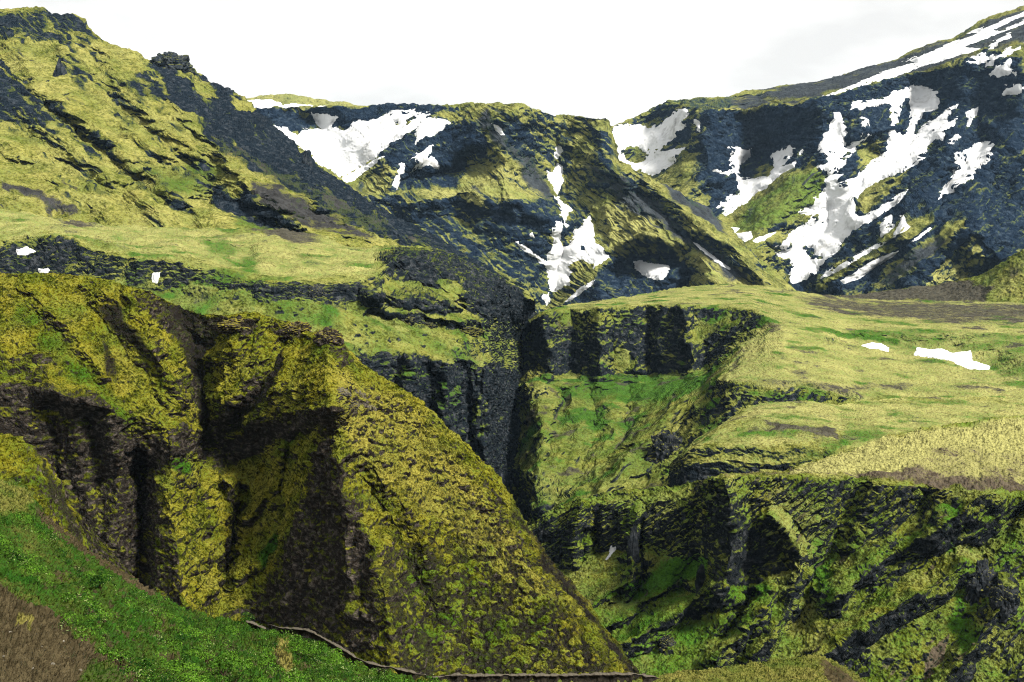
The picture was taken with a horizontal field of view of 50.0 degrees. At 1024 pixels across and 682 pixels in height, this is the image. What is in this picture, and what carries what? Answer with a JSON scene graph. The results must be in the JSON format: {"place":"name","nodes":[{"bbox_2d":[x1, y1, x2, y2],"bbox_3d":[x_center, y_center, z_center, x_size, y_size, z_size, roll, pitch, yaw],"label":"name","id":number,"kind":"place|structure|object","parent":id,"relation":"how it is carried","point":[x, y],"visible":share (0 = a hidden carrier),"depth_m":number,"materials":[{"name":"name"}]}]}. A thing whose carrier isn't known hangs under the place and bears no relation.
{"place":"outdoors","nodes":[
{"label":"outdoors","id":0,"kind":"place"},
{"bbox_2d":[0,433,131,574],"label":"mossy dome","id":1,"kind":"structure","parent":0,"point":[29,466],"depth_m":158.48,"materials":[{"name":"plant"}]},
{"bbox_2d":[0,478,426,681],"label":"slope","id":2,"kind":"structure","parent":0,"point":[32,611],"depth_m":84.78,"materials":[{"name":"green plant"}]},
{"bbox_2d":[87,572,112,589],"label":"shrub","id":3,"kind":"object","parent":2,"relation":"on","point":[100,579],"visible":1,"depth_m":91.47,"materials":[{"name":"green plant"}]},
{"bbox_2d":[0,478,448,681],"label":"ground cover","id":4,"kind":"object","parent":2,"relation":"on","point":[149,664],"visible":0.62,"depth_m":87.34,"materials":[{"name":"green plant"}]},
{"bbox_2d":[207,653,245,675],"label":"shrub","id":5,"kind":"object","parent":2,"relation":"on","point":[220,662],"visible":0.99,"depth_m":80.54,"materials":[{"name":"green plant"}]},
{"bbox_2d":[233,611,254,625],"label":"shrub","id":6,"kind":"object","parent":2,"relation":"on","point":[244,618],"visible":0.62,"depth_m":126.21,"materials":[{"name":"green plant"}]},
{"bbox_2d":[246,620,265,630],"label":"rock ledge","id":7,"kind":"object","parent":2,"relation":"on","point":[255,625],"visible":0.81,"depth_m":124.61,"materials":[{"name":"beige stone"}]},
{"bbox_2d":[282,637,320,658],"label":"shrub","id":8,"kind":"object","parent":2,"relation":"on","point":[298,646],"visible":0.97,"depth_m":99.15,"materials":[{"name":"green plant"}]},
{"bbox_2d":[319,648,342,665],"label":"shrub","id":9,"kind":"object","parent":2,"relation":"on","point":[333,659],"visible":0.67,"depth_m":99.83,"materials":[{"name":"green plant"}]},
{"bbox_2d":[268,624,426,679],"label":"rock ledge","id":10,"kind":"object","parent":2,"relation":"on","point":[348,654],"visible":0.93,"depth_m":110.36,"materials":[{"name":"grey stone"}]},
{"bbox_2d":[0,6,534,300],"bbox_3d":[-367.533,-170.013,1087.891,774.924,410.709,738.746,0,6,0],"label":"mountain","id":11,"kind":"structure","parent":0,"point":[103,132],"depth_m":958.56,"materials":[{"name":"green plant"}]},
{"bbox_2d":[53,57,66,76],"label":"rock crag","id":12,"kind":"structure","parent":11,"relation":"on","point":[60,69],"depth_m":1106.97,"materials":[{"name":"grey stone"}]},
{"bbox_2d":[149,51,195,74],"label":"rock crag","id":13,"kind":"structure","parent":11,"relation":"on","point":[171,60],"depth_m":1249.94,"materials":[{"name":"grey stone"}]},
{"bbox_2d":[301,150,313,168],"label":"rock crag","id":14,"kind":"structure","parent":11,"relation":"on","point":[306,160],"depth_m":1090.66,"materials":[{"name":"grey stone"}]},
{"bbox_2d":[0,209,536,515],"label":"terrace","id":15,"kind":"structure","parent":0,"point":[464,385],"depth_m":586.92,"materials":[{"name":"green plant"}]},
{"bbox_2d":[16,246,35,254],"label":"snow patch","id":16,"kind":"object","parent":15,"relation":"on","point":[26,250],"visible":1,"depth_m":595.14,"materials":[{"name":"white snow"}]},
{"bbox_2d":[38,268,49,272],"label":"snow patch","id":17,"kind":"object","parent":15,"relation":"on","point":[46,270],"visible":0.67,"depth_m":585.72,"materials":[{"name":"white snow"}]},
{"bbox_2d":[152,272,159,282],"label":"snow patch","id":18,"kind":"object","parent":15,"relation":"on","point":[155,276],"visible":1,"depth_m":561.86,"materials":[{"name":"white snow"}]},
{"bbox_2d":[308,284,327,297],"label":"boulder","id":19,"kind":"object","parent":15,"relation":"on","point":[316,290],"visible":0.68,"depth_m":540.80,"materials":[{"name":"grey stone"}]},
{"bbox_2d":[400,316,414,325],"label":"boulder","id":20,"kind":"object","parent":15,"relation":"on","point":[409,320],"visible":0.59,"depth_m":564.98,"materials":[{"name":"grey stone"}]},
{"bbox_2d":[424,322,435,328],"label":"boulder","id":21,"kind":"object","parent":15,"relation":"on","point":[430,325],"visible":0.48,"depth_m":580.19,"materials":[{"name":"grey stone"}]},
{"bbox_2d":[460,326,485,336],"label":"boulder","id":22,"kind":"object","parent":15,"relation":"on","point":[473,331],"visible":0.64,"depth_m":604.34,"materials":[{"name":"stone"}]},
{"bbox_2d":[246,93,358,106],"bbox_3d":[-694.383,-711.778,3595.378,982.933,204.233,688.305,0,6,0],"label":"hill","id":23,"kind":"structure","parent":0,"point":[284,99],"depth_m":3608.70,"materials":[{"name":"green plant"}]},
{"bbox_2d":[247,99,322,108],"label":"snow patch","id":24,"kind":"object","parent":23,"relation":"on","point":[265,103],"visible":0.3,"depth_m":3549.38,"materials":[{"name":"white snow"}]},
{"bbox_2d":[0,272,642,681],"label":"foreground hill","id":25,"kind":"structure","parent":0,"point":[264,472],"depth_m":292.87,"materials":[{"name":"green plant"}]},
{"bbox_2d":[216,318,254,333],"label":"rock crag","id":26,"kind":"structure","parent":25,"relation":"on","point":[231,326],"depth_m":323.47,"materials":[{"name":"brown stone"}]},
{"bbox_2d":[282,321,311,335],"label":"rock crag","id":27,"kind":"structure","parent":25,"relation":"on","point":[295,328],"depth_m":324.66,"materials":[{"name":"brown stone"}]},
{"bbox_2d":[312,326,343,346],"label":"rock crag","id":28,"kind":"structure","parent":25,"relation":"on","point":[326,335],"depth_m":306.14,"materials":[{"name":"brown stone"}]},
{"bbox_2d":[337,387,351,397],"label":"boulder","id":29,"kind":"object","parent":25,"relation":"on","point":[343,391],"visible":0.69,"depth_m":278.52,"materials":[{"name":"grey stone"}]},
{"bbox_2d":[350,400,359,410],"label":"boulder","id":30,"kind":"object","parent":25,"relation":"on","point":[355,405],"visible":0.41,"depth_m":281.08,"materials":[{"name":"grey stone"}]},
{"bbox_2d":[355,390,366,398],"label":"boulder","id":31,"kind":"object","parent":25,"relation":"on","point":[360,393],"visible":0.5,"depth_m":291.25,"materials":[{"name":"grey stone"}]},
{"bbox_2d":[366,404,376,411],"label":"boulder","id":32,"kind":"object","parent":25,"relation":"on","point":[373,408],"visible":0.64,"depth_m":288.61,"materials":[{"name":"grey stone"}]},
{"bbox_2d":[0,0,1023,125],"label":"sky","id":33,"kind":"structure","parent":0,"point":[616,61],"materials":[{"name":"white"}]},
{"bbox_2d":[255,102,794,313],"bbox_3d":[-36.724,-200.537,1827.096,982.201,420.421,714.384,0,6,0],"label":"back mountain","id":34,"kind":"structure","parent":0,"point":[485,193],"depth_m":1674.40,"materials":[{"name":"black stone"}]},
{"bbox_2d":[274,109,429,176],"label":"snow patch","id":35,"kind":"object","parent":34,"relation":"on","point":[344,153],"visible":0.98,"depth_m":1865.63,"materials":[{"name":"white snow"}]},
{"bbox_2d":[342,156,384,182],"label":"snow patch","id":36,"kind":"object","parent":34,"relation":"on","point":[353,176],"visible":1,"depth_m":1769.87,"materials":[{"name":"white snow"}]},
{"bbox_2d":[392,163,404,188],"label":"snow patch","id":37,"kind":"object","parent":34,"relation":"on","point":[396,181],"visible":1,"depth_m":1709.14,"materials":[{"name":"white snow"}]},
{"bbox_2d":[410,145,439,172],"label":"snow patch","id":38,"kind":"object","parent":34,"relation":"on","point":[424,160],"visible":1,"depth_m":1722.70,"materials":[{"name":"white snow"}]},
{"bbox_2d":[414,117,450,144],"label":"snow patch","id":39,"kind":"object","parent":34,"relation":"on","point":[429,127],"visible":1,"depth_m":1747.36,"materials":[{"name":"white snow"}]},
{"bbox_2d":[491,123,504,134],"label":"snow patch","id":40,"kind":"object","parent":34,"relation":"on","point":[498,129],"visible":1,"depth_m":1686.60,"materials":[{"name":"white snow"}]},
{"bbox_2d":[546,163,563,194],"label":"snow patch","id":41,"kind":"object","parent":34,"relation":"on","point":[555,178],"visible":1,"depth_m":1801.01,"materials":[{"name":"white snow"}]},
{"bbox_2d":[554,145,562,159],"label":"snow patch","id":42,"kind":"object","parent":34,"relation":"on","point":[559,150],"visible":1,"depth_m":1870.69,"materials":[{"name":"white snow"}]},
{"bbox_2d":[515,196,608,305],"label":"snow patch","id":43,"kind":"object","parent":34,"relation":"on","point":[560,260],"visible":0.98,"depth_m":1670.81,"materials":[{"name":"white snow"}]},
{"bbox_2d":[565,279,594,301],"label":"snow patch","id":44,"kind":"object","parent":34,"relation":"on","point":[580,290],"visible":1,"depth_m":1616.61,"materials":[{"name":"white snow"}]},
{"bbox_2d":[633,260,669,280],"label":"snow patch","id":45,"kind":"object","parent":34,"relation":"on","point":[650,270],"visible":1,"depth_m":1630.11,"materials":[{"name":"white snow"}]},
{"bbox_2d":[693,242,729,269],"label":"snow patch","id":46,"kind":"object","parent":34,"relation":"on","point":[706,252],"visible":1,"depth_m":1571.67,"materials":[{"name":"white snow"}]},
{"bbox_2d":[489,654,866,681],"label":"mossy knoll","id":47,"kind":"structure","parent":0,"point":[811,668],"depth_m":121.22,"materials":[{"name":"green plant"}]},
{"bbox_2d":[429,671,659,681],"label":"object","id":48,"kind":"object","parent":47,"relation":"on","point":[613,676],"visible":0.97,"depth_m":104.63,"materials":[{"name":"grey stone"}]},
{"bbox_2d":[512,284,1023,525],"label":"plateau","id":49,"kind":"structure","parent":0,"point":[607,389],"depth_m":731.61,"materials":[{"name":"green plant"}]},
{"bbox_2d":[646,429,682,463],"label":"rock crag","id":50,"kind":"structure","parent":49,"relation":"on","point":[666,443],"depth_m":593.44,"materials":[{"name":"grey stone"}]},
{"bbox_2d":[861,342,888,351],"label":"snow patch","id":51,"kind":"object","parent":49,"relation":"on","point":[873,345],"visible":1,"depth_m":717.24,"materials":[{"name":"white snow"}]},
{"bbox_2d":[914,347,989,369],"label":"snow patch","id":52,"kind":"object","parent":49,"relation":"on","point":[963,359],"visible":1,"depth_m":688.62,"materials":[{"name":"white snow"}]},
{"bbox_2d":[528,415,1023,681],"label":"canyon wall","id":53,"kind":"structure","parent":0,"point":[860,560],"depth_m":385.17,"materials":[{"name":"green plant"}]},
{"bbox_2d":[605,545,615,559],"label":"snow patch","id":54,"kind":"object","parent":53,"relation":"on","point":[612,550],"visible":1,"depth_m":453.44,"materials":[{"name":"white snow"}]},
{"bbox_2d":[627,525,638,565],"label":"rock column","id":55,"kind":"object","parent":53,"relation":"on","point":[632,550],"visible":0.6,"depth_m":433.90,"materials":[{"name":"grey stone"}]},
{"bbox_2d":[657,635,675,652],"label":"boulder","id":56,"kind":"object","parent":53,"relation":"on","point":[664,642],"visible":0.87,"depth_m":383.42,"materials":[{"name":"grey stone"}]},
{"bbox_2d":[695,563,704,593],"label":"rock column","id":57,"kind":"object","parent":53,"relation":"on","point":[700,576],"visible":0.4,"depth_m":400.72,"materials":[{"name":"black stone"}]},
{"bbox_2d":[962,558,996,605],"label":"rock crag","id":58,"kind":"structure","parent":53,"relation":"on","point":[979,585],"depth_m":361.86,"materials":[{"name":"grey stone"}]},
{"bbox_2d":[989,582,1019,623],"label":"rock crag","id":59,"kind":"structure","parent":53,"relation":"on","point":[1007,598],"depth_m":346.18,"materials":[{"name":"grey stone"}]},
{"bbox_2d":[611,6,1023,295],"bbox_3d":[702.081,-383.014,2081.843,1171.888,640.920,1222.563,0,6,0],"label":"mountain","id":60,"kind":"structure","parent":0,"point":[976,224],"depth_m":1903.83,"materials":[{"name":"grey stone"}]},
{"bbox_2d":[612,108,688,175],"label":"snow patch","id":61,"kind":"object","parent":60,"relation":"on","point":[645,139],"visible":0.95,"depth_m":2326.50,"materials":[{"name":"white snow"}]},
{"bbox_2d":[693,119,699,131],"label":"snow patch","id":62,"kind":"object","parent":60,"relation":"on","point":[696,122],"visible":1,"depth_m":2151.98,"materials":[{"name":"white snow"}]},
{"bbox_2d":[731,227,752,241],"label":"snow patch","id":63,"kind":"object","parent":60,"relation":"on","point":[745,236],"visible":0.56,"depth_m":1770.97,"materials":[{"name":"white snow"}]},
{"bbox_2d":[713,145,803,215],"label":"snow patch","id":64,"kind":"object","parent":60,"relation":"on","point":[749,188],"visible":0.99,"depth_m":2038.15,"materials":[{"name":"white snow"}]},
{"bbox_2d":[753,232,775,242],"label":"snow patch","id":65,"kind":"object","parent":60,"relation":"on","point":[760,238],"visible":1,"depth_m":1751.66,"materials":[{"name":"white snow"}]},
{"bbox_2d":[817,112,871,175],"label":"snow patch","id":66,"kind":"object","parent":60,"relation":"on","point":[833,138],"visible":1,"depth_m":1919.51,"materials":[{"name":"white snow"}]},
{"bbox_2d":[820,215,909,278],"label":"snow patch","id":67,"kind":"object","parent":60,"relation":"on","point":[902,224],"visible":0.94,"depth_m":1653.55,"materials":[{"name":"white snow"}]},
{"bbox_2d":[775,84,957,283],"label":"snow patch","id":68,"kind":"object","parent":60,"relation":"on","point":[833,205],"visible":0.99,"depth_m":1855.97,"materials":[{"name":"white snow"}]},
{"bbox_2d":[840,251,898,283],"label":"snow patch","id":69,"kind":"object","parent":60,"relation":"on","point":[859,273],"visible":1,"depth_m":1635.29,"materials":[{"name":"white snow"}]},
{"bbox_2d":[880,215,894,237],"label":"snow patch","id":70,"kind":"object","parent":60,"relation":"on","point":[884,225],"visible":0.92,"depth_m":1671.91,"materials":[{"name":"white snow"}]},
{"bbox_2d":[912,227,931,241],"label":"snow patch","id":71,"kind":"object","parent":60,"relation":"on","point":[923,233],"visible":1,"depth_m":1601.10,"materials":[{"name":"white snow"}]},
{"bbox_2d":[826,12,1023,95],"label":"snow patch","id":72,"kind":"object","parent":60,"relation":"on","point":[955,48],"visible":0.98,"depth_m":2141.65,"materials":[{"name":"white snow"}]},
{"bbox_2d":[949,134,960,143],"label":"snow patch","id":73,"kind":"object","parent":60,"relation":"on","point":[956,136],"visible":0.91,"depth_m":1844.52,"materials":[{"name":"white snow"}]},
{"bbox_2d":[938,141,994,199],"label":"snow patch","id":74,"kind":"object","parent":60,"relation":"on","point":[976,152],"visible":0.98,"depth_m":1803.87,"materials":[{"name":"white snow"}]},
{"bbox_2d":[965,107,977,126],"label":"snow patch","id":75,"kind":"object","parent":60,"relation":"on","point":[972,113],"visible":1,"depth_m":1949.87,"materials":[{"name":"white snow"}]},
{"bbox_2d":[966,32,1020,66],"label":"snow patch","id":76,"kind":"object","parent":60,"relation":"on","point":[982,58],"visible":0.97,"depth_m":1982.18,"materials":[{"name":"white snow"}]},
{"bbox_2d":[989,58,1016,77],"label":"snow patch","id":77,"kind":"object","parent":60,"relation":"on","point":[1000,70],"visible":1,"depth_m":1936.68,"materials":[{"name":"white snow"}]},
{"bbox_2d":[1002,84,1023,95],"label":"snow patch","id":78,"kind":"object","parent":60,"relation":"on","point":[1016,89],"visible":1,"depth_m":1897.60,"materials":[{"name":"white snow"}]},
{"bbox_2d":[667,396,1023,486],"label":"terrace","id":79,"kind":"structure","parent":0,"point":[775,436],"depth_m":481.56,"materials":[{"name":"plant"}]},
{"bbox_2d":[839,249,1023,302],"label":"gravel hill","id":80,"kind":"structure","parent":0,"point":[1002,282],"depth_m":1030.88,"materials":[{"name":"grey gravel"}]}
]}

